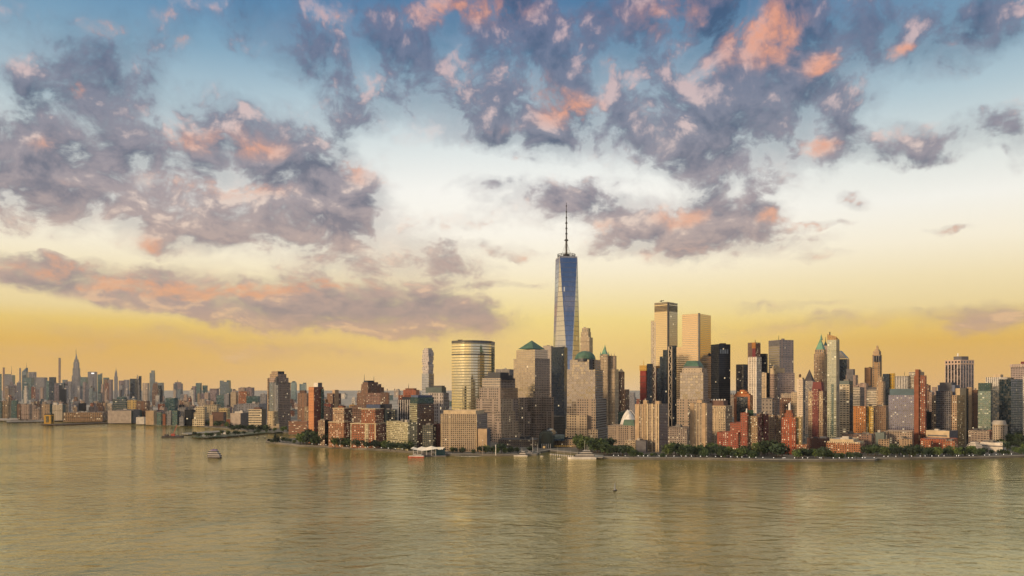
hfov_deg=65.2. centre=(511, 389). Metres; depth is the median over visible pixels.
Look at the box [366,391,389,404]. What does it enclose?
gridded brick block
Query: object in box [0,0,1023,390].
sky
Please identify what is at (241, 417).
grey box block
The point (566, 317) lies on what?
glass skyscraper
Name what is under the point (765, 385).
narrow office tower
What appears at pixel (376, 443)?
tree
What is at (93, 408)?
shore block
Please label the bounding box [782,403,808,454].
brick lantern tower
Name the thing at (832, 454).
tree
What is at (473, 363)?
curved glass tower
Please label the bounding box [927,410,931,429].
navy block
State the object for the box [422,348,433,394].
stacked tower
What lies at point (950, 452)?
tree
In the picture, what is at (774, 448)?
tree
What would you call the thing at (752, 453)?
tree
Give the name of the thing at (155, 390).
city block
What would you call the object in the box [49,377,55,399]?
skyline tower
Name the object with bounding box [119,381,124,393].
skyline tower
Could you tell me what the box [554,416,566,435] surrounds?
glass lobby
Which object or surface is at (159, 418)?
shore block
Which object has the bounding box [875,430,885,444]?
teal block
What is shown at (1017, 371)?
pale gridded tower
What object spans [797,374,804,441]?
thin white tower
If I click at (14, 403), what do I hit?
shore block
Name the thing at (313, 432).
tree
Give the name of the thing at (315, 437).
tree
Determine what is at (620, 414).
teal block
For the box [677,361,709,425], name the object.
truncated roof tower
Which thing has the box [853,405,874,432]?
orange tower
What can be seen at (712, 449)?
tree
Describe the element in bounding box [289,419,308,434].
brick school
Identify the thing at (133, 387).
skyline tower
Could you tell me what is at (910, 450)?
tree
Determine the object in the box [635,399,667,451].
apartment tower
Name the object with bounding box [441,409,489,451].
exchange block
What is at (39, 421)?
pier
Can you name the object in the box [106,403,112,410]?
city block
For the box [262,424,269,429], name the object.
tree
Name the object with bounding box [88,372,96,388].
sign topped slab
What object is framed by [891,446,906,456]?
tree
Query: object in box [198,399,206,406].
city block
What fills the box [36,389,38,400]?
city block
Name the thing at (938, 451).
tree
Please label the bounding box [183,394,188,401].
city block
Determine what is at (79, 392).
city block
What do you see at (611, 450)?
tree
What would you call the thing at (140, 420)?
slope roof hall
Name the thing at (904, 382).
striped office block
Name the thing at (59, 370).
pencil tower
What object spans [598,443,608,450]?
tree
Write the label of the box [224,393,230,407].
city block
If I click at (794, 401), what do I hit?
old loft block
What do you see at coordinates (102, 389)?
city block
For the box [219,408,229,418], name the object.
city block
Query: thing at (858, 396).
beige office tower
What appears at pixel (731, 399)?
city block
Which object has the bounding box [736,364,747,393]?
office tower
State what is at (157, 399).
city block
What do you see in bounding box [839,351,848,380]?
dark gabled tower
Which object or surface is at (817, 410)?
maroon roof tower
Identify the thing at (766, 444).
tree
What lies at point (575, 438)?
tree
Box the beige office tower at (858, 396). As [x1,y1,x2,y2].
[853,386,864,405]
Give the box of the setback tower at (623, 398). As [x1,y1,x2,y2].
[619,369,628,411]
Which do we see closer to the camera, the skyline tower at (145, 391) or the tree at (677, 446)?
the tree at (677, 446)
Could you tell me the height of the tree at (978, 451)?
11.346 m
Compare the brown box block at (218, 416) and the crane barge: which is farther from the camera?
the brown box block at (218, 416)
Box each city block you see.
[5,388,8,398]
[10,387,14,397]
[17,381,20,401]
[23,382,28,402]
[24,386,27,403]
[31,385,35,398]
[34,401,40,407]
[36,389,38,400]
[40,388,43,400]
[54,383,57,400]
[57,386,58,401]
[60,388,66,402]
[66,399,70,411]
[77,386,81,400]
[83,382,86,399]
[85,384,88,404]
[89,386,94,404]
[93,390,96,401]
[96,403,103,410]
[98,392,101,402]
[101,384,104,400]
[105,382,108,400]
[105,389,107,400]
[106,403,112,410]
[119,384,123,396]
[152,383,158,406]
[155,394,159,406]
[158,385,162,402]
[160,406,166,413]
[165,397,177,410]
[174,383,177,397]
[177,389,181,399]
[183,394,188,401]
[184,402,190,406]
[190,388,194,402]
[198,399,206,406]
[204,392,209,398]
[204,404,220,418]
[211,394,216,400]
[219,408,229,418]
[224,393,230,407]
[231,391,237,407]
[237,402,266,418]
[238,391,249,403]
[245,387,253,395]
[246,395,259,402]
[260,393,266,402]
[341,393,346,398]
[395,389,400,396]
[629,393,635,412]
[730,393,733,416]
[932,387,936,394]
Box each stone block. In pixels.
[608,419,634,444]
[770,365,794,414]
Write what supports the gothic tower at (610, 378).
on the ground
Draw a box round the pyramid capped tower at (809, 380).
[805,369,814,433]
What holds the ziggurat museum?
on the ground
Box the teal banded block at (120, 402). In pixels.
[113,390,128,409]
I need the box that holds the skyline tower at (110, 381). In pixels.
[108,379,112,400]
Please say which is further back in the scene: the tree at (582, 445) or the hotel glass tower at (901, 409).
the hotel glass tower at (901, 409)
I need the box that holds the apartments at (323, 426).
[318,419,328,445]
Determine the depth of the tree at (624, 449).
1047.57 m
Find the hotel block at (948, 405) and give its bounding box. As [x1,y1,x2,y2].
[932,382,965,445]
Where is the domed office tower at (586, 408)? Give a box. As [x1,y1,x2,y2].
[566,351,606,439]
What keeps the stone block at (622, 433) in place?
on the ground
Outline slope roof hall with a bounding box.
[136,416,145,423]
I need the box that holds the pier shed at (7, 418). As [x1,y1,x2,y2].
[0,417,18,419]
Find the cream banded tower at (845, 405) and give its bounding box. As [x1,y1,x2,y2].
[839,379,852,436]
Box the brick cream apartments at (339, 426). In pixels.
[329,404,351,446]
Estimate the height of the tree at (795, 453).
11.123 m
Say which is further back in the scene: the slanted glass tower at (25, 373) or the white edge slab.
the slanted glass tower at (25, 373)
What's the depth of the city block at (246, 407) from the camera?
2301.59 m
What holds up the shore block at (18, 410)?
on the ground
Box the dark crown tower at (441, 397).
[426,386,448,423]
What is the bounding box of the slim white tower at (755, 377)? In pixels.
[748,357,761,413]
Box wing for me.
[668,424,688,444]
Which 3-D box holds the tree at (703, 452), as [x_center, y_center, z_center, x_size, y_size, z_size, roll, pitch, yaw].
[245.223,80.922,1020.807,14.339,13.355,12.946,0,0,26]
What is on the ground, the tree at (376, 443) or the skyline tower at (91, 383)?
the skyline tower at (91, 383)
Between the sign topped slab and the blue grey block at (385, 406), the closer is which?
the blue grey block at (385, 406)
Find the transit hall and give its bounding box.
[620,409,634,423]
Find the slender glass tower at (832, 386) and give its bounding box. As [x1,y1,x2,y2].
[827,332,838,439]
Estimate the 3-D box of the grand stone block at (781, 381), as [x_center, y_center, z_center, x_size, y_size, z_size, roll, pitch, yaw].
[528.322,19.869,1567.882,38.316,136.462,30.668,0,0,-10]
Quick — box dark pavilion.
[636,438,646,452]
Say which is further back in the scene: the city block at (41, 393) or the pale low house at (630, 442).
the city block at (41, 393)
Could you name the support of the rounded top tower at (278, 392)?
on the ground
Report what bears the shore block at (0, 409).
on the ground
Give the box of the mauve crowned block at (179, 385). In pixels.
[173,380,182,396]
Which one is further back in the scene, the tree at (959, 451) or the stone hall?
the stone hall
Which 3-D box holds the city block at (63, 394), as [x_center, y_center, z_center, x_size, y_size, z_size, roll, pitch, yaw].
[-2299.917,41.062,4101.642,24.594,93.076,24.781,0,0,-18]
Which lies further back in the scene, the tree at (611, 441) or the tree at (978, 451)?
the tree at (611, 441)
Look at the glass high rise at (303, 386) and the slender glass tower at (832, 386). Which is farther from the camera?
the glass high rise at (303, 386)
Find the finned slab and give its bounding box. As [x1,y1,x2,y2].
[986,374,1009,421]
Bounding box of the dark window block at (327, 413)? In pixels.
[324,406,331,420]
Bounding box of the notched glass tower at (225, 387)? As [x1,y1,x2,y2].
[217,380,230,407]
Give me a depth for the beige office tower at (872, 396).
1405.14 m
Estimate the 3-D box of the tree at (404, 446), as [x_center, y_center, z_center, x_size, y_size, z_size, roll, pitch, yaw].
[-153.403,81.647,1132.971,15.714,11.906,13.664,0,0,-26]
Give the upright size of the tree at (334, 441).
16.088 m
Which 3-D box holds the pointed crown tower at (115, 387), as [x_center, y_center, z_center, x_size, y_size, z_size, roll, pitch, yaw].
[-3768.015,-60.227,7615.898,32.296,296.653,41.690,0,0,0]
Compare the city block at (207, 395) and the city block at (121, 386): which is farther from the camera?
the city block at (207, 395)
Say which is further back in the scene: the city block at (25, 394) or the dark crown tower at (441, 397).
the city block at (25, 394)
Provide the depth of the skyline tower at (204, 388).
5600.11 m
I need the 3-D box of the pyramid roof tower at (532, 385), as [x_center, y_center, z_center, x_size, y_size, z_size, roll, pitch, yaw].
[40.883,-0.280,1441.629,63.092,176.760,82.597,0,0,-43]
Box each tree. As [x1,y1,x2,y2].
[213,421,221,425]
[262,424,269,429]
[280,426,287,431]
[295,433,304,444]
[301,434,312,444]
[306,431,317,444]
[310,435,320,445]
[321,434,328,445]
[329,437,338,446]
[337,437,347,446]
[343,439,351,447]
[351,438,360,446]
[363,441,371,446]
[373,441,381,448]
[380,439,390,448]
[385,443,394,450]
[399,443,408,450]
[403,440,414,450]
[458,447,466,451]
[476,446,484,453]
[488,446,498,453]
[496,443,506,452]
[508,446,515,452]
[572,434,583,448]
[573,438,580,450]
[576,441,586,449]
[578,436,593,449]
[582,437,594,451]
[587,438,607,452]
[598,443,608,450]
[600,444,612,454]
[603,436,616,445]
[607,447,615,453]
[617,445,629,455]
[628,449,637,456]
[661,443,674,456]
[672,442,685,455]
[675,445,689,456]
[686,446,694,456]
[691,447,700,456]
[698,444,708,456]
[699,448,709,455]
[708,445,718,453]
[714,447,727,456]
[725,446,732,456]
[729,449,739,457]
[733,447,746,457]
[741,445,750,455]
[747,450,757,458]
[751,444,762,452]
[759,441,774,454]
[761,446,769,455]
[769,443,784,456]
[777,443,789,456]
[792,450,801,458]
[800,448,811,455]
[815,449,830,458]
[818,446,830,450]
[829,451,835,458]
[845,452,853,457]
[851,451,860,459]
[860,445,873,454]
[866,444,882,455]
[879,446,891,456]
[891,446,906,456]
[903,444,916,457]
[907,446,918,456]
[918,448,927,457]
[925,447,934,456]
[933,446,942,455]
[947,449,956,456]
[951,446,963,454]
[967,446,975,453]
[971,449,981,454]
[1000,441,1010,448]
[1005,433,1020,441]
[1012,438,1021,445]
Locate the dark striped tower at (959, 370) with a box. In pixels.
[945,353,973,389]
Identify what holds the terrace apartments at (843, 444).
on the ground
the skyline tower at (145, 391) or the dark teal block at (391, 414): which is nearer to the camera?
the dark teal block at (391, 414)
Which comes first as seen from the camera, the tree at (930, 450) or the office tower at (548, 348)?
the tree at (930, 450)
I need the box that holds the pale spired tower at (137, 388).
[136,375,138,400]
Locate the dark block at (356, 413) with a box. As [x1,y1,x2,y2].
[349,403,365,422]
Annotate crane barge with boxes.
[161,425,183,437]
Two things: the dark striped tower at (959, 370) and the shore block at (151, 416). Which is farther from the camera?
the shore block at (151, 416)
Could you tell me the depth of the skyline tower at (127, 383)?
6999.70 m
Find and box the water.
[0,419,1023,575]
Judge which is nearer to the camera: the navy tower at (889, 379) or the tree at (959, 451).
the tree at (959, 451)
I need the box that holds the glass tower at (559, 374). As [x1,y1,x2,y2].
[552,346,566,415]
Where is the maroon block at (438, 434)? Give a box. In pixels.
[434,422,440,446]
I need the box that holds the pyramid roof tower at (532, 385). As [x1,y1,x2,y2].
[514,341,553,436]
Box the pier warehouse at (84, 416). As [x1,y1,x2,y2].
[63,411,107,421]
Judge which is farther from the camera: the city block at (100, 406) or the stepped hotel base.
the city block at (100, 406)
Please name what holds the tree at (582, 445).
on the ground
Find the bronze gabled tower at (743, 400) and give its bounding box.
[734,390,752,421]
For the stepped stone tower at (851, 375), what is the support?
on the ground
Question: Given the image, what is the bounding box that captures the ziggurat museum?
[966,440,1005,450]
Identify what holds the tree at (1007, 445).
on the ground
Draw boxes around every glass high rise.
[291,381,296,400]
[299,383,306,392]
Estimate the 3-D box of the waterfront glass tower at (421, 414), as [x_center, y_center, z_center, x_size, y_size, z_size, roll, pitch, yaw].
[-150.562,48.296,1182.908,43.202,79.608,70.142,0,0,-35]
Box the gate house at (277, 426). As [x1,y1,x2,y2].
[267,424,279,428]
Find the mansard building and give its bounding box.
[992,420,1006,441]
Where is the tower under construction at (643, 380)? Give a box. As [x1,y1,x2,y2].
[639,363,646,403]
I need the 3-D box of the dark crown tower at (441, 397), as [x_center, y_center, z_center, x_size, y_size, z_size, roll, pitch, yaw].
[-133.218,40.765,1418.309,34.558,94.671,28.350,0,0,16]
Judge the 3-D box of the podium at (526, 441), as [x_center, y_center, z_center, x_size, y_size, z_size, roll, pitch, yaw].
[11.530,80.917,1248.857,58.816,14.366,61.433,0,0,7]
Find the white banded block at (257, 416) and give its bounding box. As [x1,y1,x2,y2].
[249,407,265,425]
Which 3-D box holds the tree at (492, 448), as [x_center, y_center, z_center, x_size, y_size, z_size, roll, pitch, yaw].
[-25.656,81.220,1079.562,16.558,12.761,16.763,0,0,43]
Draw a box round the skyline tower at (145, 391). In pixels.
[142,383,148,400]
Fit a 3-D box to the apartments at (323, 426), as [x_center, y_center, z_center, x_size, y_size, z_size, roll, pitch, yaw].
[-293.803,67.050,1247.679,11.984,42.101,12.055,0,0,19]
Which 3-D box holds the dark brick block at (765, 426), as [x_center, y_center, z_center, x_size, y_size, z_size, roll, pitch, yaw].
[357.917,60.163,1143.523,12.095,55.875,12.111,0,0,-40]
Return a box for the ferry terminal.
[411,446,446,456]
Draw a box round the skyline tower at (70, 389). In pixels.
[67,381,71,400]
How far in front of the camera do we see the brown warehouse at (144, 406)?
2149.32 m
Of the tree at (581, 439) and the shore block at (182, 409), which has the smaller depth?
the tree at (581, 439)
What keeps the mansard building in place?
on the ground
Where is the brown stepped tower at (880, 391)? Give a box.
[876,377,887,405]
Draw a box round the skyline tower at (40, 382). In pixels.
[36,377,46,398]
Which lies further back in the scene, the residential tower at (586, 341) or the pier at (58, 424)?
the residential tower at (586, 341)
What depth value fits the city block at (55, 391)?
5339.60 m
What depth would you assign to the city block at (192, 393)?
5272.26 m
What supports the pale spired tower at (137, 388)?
on the ground
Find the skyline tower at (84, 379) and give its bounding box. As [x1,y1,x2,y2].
[81,377,87,398]
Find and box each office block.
[495,368,513,377]
[710,399,732,442]
[858,383,868,405]
[895,371,923,388]
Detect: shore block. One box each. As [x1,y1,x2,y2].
[0,401,1,417]
[2,400,10,417]
[11,399,17,417]
[17,403,20,419]
[21,404,31,419]
[32,407,41,419]
[42,404,51,418]
[78,403,85,411]
[89,406,97,410]
[146,409,156,424]
[157,412,162,424]
[163,413,165,424]
[166,411,171,424]
[172,410,178,424]
[179,406,187,416]
[179,416,184,425]
[185,409,193,424]
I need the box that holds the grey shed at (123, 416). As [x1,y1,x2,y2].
[108,409,141,422]
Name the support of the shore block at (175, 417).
on the ground
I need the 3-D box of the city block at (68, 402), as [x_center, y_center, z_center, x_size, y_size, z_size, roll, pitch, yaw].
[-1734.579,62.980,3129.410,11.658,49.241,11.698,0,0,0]
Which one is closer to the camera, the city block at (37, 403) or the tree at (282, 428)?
the tree at (282, 428)
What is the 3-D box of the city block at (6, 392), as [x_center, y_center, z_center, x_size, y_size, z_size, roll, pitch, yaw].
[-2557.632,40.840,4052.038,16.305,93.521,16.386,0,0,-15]
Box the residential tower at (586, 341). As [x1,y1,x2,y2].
[580,327,592,352]
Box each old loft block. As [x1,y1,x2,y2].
[780,392,790,416]
[791,390,796,416]
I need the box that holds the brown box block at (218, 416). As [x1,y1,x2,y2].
[210,412,226,425]
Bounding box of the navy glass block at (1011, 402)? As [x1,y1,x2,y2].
[999,378,1022,439]
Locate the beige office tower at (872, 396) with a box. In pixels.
[867,386,876,406]
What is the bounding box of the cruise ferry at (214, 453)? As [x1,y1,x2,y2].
[207,449,221,457]
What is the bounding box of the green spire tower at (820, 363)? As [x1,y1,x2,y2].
[814,335,826,390]
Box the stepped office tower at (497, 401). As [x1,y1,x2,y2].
[476,372,520,441]
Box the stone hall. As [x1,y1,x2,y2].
[761,397,774,414]
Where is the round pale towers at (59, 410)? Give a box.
[52,403,65,419]
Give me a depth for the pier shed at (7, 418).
2306.01 m
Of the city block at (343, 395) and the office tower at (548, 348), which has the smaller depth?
the office tower at (548, 348)
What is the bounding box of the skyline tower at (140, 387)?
[139,376,141,399]
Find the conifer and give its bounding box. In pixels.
[272,433,277,442]
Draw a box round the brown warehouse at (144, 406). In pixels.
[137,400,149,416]
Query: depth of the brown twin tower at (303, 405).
1599.51 m
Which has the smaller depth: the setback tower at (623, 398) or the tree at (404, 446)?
the tree at (404, 446)
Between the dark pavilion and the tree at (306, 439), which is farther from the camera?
the tree at (306, 439)
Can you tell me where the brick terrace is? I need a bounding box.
[921,437,957,448]
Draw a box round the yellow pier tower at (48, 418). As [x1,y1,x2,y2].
[44,413,53,423]
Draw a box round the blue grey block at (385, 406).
[366,404,391,421]
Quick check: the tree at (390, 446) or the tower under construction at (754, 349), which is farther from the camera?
the tower under construction at (754, 349)
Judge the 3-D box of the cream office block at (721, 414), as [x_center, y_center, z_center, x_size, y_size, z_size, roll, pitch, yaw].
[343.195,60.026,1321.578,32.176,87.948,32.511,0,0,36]
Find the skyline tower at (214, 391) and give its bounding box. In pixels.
[210,389,218,398]
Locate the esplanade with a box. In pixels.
[266,439,1022,459]
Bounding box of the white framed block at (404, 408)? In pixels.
[398,397,409,420]
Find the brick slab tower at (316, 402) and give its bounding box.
[309,383,323,443]
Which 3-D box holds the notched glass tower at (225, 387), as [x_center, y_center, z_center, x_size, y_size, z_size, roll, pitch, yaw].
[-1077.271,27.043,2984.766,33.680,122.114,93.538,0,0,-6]
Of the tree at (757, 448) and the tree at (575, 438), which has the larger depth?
the tree at (575, 438)
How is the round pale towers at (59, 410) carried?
on the pier at (39, 421)
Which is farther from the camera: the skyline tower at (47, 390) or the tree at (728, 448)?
the skyline tower at (47, 390)
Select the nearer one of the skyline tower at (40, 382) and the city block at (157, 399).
the city block at (157, 399)
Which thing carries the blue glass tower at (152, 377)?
on the ground
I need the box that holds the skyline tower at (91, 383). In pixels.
[89,381,93,387]
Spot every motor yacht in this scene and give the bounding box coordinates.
[514,451,526,455]
[568,450,596,458]
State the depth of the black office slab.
1656.45 m
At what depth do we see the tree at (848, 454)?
1001.36 m
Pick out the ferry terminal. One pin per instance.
(439, 452)
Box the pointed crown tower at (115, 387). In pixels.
[114,370,117,398]
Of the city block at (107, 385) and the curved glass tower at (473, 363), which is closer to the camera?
the curved glass tower at (473, 363)
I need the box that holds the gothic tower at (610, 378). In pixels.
[600,346,618,425]
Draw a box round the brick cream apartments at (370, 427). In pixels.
[350,408,385,447]
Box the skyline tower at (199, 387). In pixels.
[196,383,201,401]
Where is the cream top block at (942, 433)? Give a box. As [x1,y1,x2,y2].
[926,429,957,437]
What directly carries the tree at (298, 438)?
on the esplanade
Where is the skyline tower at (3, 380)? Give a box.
[3,367,4,398]
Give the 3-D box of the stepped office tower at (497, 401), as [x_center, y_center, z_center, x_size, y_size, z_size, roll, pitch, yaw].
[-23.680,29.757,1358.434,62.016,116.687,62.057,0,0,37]
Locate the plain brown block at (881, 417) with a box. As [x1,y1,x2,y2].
[874,405,887,431]
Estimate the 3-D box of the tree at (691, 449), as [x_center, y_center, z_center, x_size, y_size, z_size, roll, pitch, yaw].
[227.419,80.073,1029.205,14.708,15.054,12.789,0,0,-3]
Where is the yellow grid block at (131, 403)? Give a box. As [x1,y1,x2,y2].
[127,399,137,408]
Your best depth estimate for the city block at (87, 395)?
4594.32 m
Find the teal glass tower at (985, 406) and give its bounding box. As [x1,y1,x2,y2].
[978,383,991,429]
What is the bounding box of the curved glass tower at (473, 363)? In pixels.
[452,340,494,409]
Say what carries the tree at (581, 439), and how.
on the ground
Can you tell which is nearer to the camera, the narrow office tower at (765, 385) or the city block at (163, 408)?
the narrow office tower at (765, 385)
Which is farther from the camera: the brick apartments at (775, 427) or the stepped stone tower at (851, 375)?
the stepped stone tower at (851, 375)
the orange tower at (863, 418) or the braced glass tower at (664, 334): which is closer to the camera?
the orange tower at (863, 418)
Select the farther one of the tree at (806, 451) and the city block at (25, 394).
the city block at (25, 394)
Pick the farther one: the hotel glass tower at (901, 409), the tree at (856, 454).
the hotel glass tower at (901, 409)
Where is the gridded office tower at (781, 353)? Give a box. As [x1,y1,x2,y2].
[768,337,793,372]
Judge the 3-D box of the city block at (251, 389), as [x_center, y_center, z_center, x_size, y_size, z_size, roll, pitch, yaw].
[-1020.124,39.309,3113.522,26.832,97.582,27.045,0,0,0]
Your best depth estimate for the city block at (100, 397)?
4208.19 m
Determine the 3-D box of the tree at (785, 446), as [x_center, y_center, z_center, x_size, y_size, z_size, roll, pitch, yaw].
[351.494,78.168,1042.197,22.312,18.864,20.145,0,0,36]
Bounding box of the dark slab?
[966,388,968,444]
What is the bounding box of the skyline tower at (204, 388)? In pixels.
[202,385,207,392]
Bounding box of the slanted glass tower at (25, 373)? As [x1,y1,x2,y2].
[22,363,27,398]
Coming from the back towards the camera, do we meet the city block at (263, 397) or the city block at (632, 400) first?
the city block at (632, 400)
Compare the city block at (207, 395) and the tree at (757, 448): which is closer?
the tree at (757, 448)
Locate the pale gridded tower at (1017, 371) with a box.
[1010,362,1023,378]
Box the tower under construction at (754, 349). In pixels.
[748,341,760,356]
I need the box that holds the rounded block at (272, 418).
[268,411,277,425]
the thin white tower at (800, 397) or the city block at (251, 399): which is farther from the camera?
the city block at (251, 399)
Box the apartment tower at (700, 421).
[689,399,711,446]
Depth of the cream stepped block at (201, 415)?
1919.13 m
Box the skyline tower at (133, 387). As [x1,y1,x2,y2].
[130,379,136,399]
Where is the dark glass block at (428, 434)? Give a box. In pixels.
[422,423,435,450]
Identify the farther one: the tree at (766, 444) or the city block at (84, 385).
the city block at (84, 385)
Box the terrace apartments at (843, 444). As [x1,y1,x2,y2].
[826,436,864,453]
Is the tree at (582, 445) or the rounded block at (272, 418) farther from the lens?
the rounded block at (272, 418)
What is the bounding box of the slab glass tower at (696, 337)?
[677,313,710,399]
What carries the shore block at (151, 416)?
on the ground
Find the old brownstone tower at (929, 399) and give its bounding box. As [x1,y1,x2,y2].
[927,384,933,411]
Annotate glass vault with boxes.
[539,428,564,447]
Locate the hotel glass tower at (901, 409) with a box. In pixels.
[889,389,913,429]
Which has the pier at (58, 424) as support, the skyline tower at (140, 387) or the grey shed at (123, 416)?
the grey shed at (123, 416)
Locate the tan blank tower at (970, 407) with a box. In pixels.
[967,387,972,429]
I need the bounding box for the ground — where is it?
[2,391,1023,461]
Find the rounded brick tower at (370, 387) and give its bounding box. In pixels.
[357,378,383,404]
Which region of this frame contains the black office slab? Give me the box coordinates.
[711,343,729,404]
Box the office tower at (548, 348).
[543,345,552,396]
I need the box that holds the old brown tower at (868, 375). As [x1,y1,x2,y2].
[865,367,871,386]
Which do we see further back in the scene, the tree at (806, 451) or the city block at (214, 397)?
the city block at (214, 397)
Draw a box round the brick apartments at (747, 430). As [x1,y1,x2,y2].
[717,409,761,449]
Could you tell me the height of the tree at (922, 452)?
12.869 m
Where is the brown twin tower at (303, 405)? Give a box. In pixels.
[298,390,308,420]
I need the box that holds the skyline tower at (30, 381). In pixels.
[23,378,33,399]
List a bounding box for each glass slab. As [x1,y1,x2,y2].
[647,364,652,403]
[761,354,767,372]
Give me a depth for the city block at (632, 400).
2924.89 m
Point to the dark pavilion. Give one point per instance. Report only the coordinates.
(641, 444)
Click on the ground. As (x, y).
(393, 402)
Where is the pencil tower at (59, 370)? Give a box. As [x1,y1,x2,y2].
[58,358,60,382]
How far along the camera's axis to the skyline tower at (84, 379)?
6896.71 m
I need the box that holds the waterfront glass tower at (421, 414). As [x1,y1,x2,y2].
[386,395,433,450]
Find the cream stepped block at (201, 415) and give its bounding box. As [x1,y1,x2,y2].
[193,406,209,425]
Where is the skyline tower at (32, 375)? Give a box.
[28,372,36,386]
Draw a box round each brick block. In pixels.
[324,399,332,420]
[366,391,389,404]
[757,412,768,440]
[807,436,828,449]
[842,432,874,448]
[968,428,992,442]
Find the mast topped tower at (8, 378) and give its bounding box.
[4,366,14,398]
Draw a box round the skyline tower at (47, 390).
[46,381,48,400]
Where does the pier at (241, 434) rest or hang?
in the water
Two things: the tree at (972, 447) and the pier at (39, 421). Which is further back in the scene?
the pier at (39, 421)
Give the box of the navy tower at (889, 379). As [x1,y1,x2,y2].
[883,373,894,429]
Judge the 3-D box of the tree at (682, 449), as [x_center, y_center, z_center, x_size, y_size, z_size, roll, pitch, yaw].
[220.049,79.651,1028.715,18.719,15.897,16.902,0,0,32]
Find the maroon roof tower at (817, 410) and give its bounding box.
[807,379,826,437]
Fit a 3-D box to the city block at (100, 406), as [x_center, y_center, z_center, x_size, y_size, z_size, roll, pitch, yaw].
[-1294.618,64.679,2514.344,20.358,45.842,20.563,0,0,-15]
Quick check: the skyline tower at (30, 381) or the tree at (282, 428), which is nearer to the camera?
the tree at (282, 428)
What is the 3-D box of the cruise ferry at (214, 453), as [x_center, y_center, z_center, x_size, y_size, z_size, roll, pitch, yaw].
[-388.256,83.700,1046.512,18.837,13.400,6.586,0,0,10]
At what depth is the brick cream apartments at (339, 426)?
1219.74 m
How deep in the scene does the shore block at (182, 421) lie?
1939.96 m
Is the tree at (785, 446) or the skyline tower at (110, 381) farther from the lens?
the skyline tower at (110, 381)
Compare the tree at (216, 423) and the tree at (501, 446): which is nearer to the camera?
the tree at (501, 446)
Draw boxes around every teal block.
[385,408,396,421]
[618,410,624,423]
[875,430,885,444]
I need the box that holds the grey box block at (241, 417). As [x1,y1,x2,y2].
[230,410,248,425]
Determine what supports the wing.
on the ground
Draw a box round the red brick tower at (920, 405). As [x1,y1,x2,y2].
[914,369,926,446]
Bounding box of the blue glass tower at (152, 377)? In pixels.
[150,370,154,401]
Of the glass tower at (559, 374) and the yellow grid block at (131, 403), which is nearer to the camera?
the glass tower at (559, 374)
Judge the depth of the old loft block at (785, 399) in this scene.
1386.54 m
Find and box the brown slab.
[972,388,977,429]
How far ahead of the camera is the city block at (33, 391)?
5462.56 m
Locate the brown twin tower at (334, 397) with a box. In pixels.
[327,390,340,407]
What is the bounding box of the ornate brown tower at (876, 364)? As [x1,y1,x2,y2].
[872,345,881,386]
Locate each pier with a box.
[6,420,62,422]
[41,422,119,425]
[182,430,225,435]
[190,431,279,438]
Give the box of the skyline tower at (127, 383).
[124,380,129,393]
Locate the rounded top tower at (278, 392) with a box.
[267,371,290,427]
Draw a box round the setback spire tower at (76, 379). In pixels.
[72,354,80,398]
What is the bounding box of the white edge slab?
[1023,376,1023,441]
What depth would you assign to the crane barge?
1486.62 m
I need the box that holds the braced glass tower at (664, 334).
[651,300,677,426]
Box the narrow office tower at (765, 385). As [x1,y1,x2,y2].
[762,372,769,397]
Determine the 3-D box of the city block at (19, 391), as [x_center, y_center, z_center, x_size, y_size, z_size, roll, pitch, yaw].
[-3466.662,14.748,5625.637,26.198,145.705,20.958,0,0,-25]
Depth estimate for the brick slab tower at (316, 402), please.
1295.68 m
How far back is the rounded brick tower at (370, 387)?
1715.64 m
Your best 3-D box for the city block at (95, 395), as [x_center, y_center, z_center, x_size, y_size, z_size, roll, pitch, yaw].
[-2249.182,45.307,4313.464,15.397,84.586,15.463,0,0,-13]
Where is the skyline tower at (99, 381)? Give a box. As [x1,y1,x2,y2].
[98,374,101,393]
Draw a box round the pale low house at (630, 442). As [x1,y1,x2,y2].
[625,439,635,448]
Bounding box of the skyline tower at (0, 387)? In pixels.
[0,374,1,400]
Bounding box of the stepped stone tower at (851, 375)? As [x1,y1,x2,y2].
[846,369,857,386]
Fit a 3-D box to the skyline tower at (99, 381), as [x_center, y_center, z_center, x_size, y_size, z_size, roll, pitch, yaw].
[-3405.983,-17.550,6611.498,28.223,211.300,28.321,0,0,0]
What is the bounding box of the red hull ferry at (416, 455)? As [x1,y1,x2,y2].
[408,453,423,456]
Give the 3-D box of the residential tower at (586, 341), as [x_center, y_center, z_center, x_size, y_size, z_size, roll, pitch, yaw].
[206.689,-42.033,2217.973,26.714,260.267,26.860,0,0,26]
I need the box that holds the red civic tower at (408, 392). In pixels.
[398,383,418,399]
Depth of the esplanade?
1024.32 m
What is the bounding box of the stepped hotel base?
[878,430,913,447]
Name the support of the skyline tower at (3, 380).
on the ground
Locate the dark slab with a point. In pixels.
(967, 409)
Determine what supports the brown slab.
on the ground
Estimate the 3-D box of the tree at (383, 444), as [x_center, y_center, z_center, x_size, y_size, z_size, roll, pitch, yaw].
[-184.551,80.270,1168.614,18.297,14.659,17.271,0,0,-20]
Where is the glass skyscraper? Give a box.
[553,203,579,368]
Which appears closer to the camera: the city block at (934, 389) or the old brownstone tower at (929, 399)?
the old brownstone tower at (929, 399)
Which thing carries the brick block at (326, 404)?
on the ground
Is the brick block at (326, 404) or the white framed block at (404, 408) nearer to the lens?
the white framed block at (404, 408)
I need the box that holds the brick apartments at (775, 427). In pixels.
[769,414,782,442]
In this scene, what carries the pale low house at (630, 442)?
on the ground
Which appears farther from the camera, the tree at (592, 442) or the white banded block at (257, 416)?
the white banded block at (257, 416)
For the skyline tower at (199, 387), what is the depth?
5599.99 m
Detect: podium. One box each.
[498,436,538,446]
[556,437,576,446]

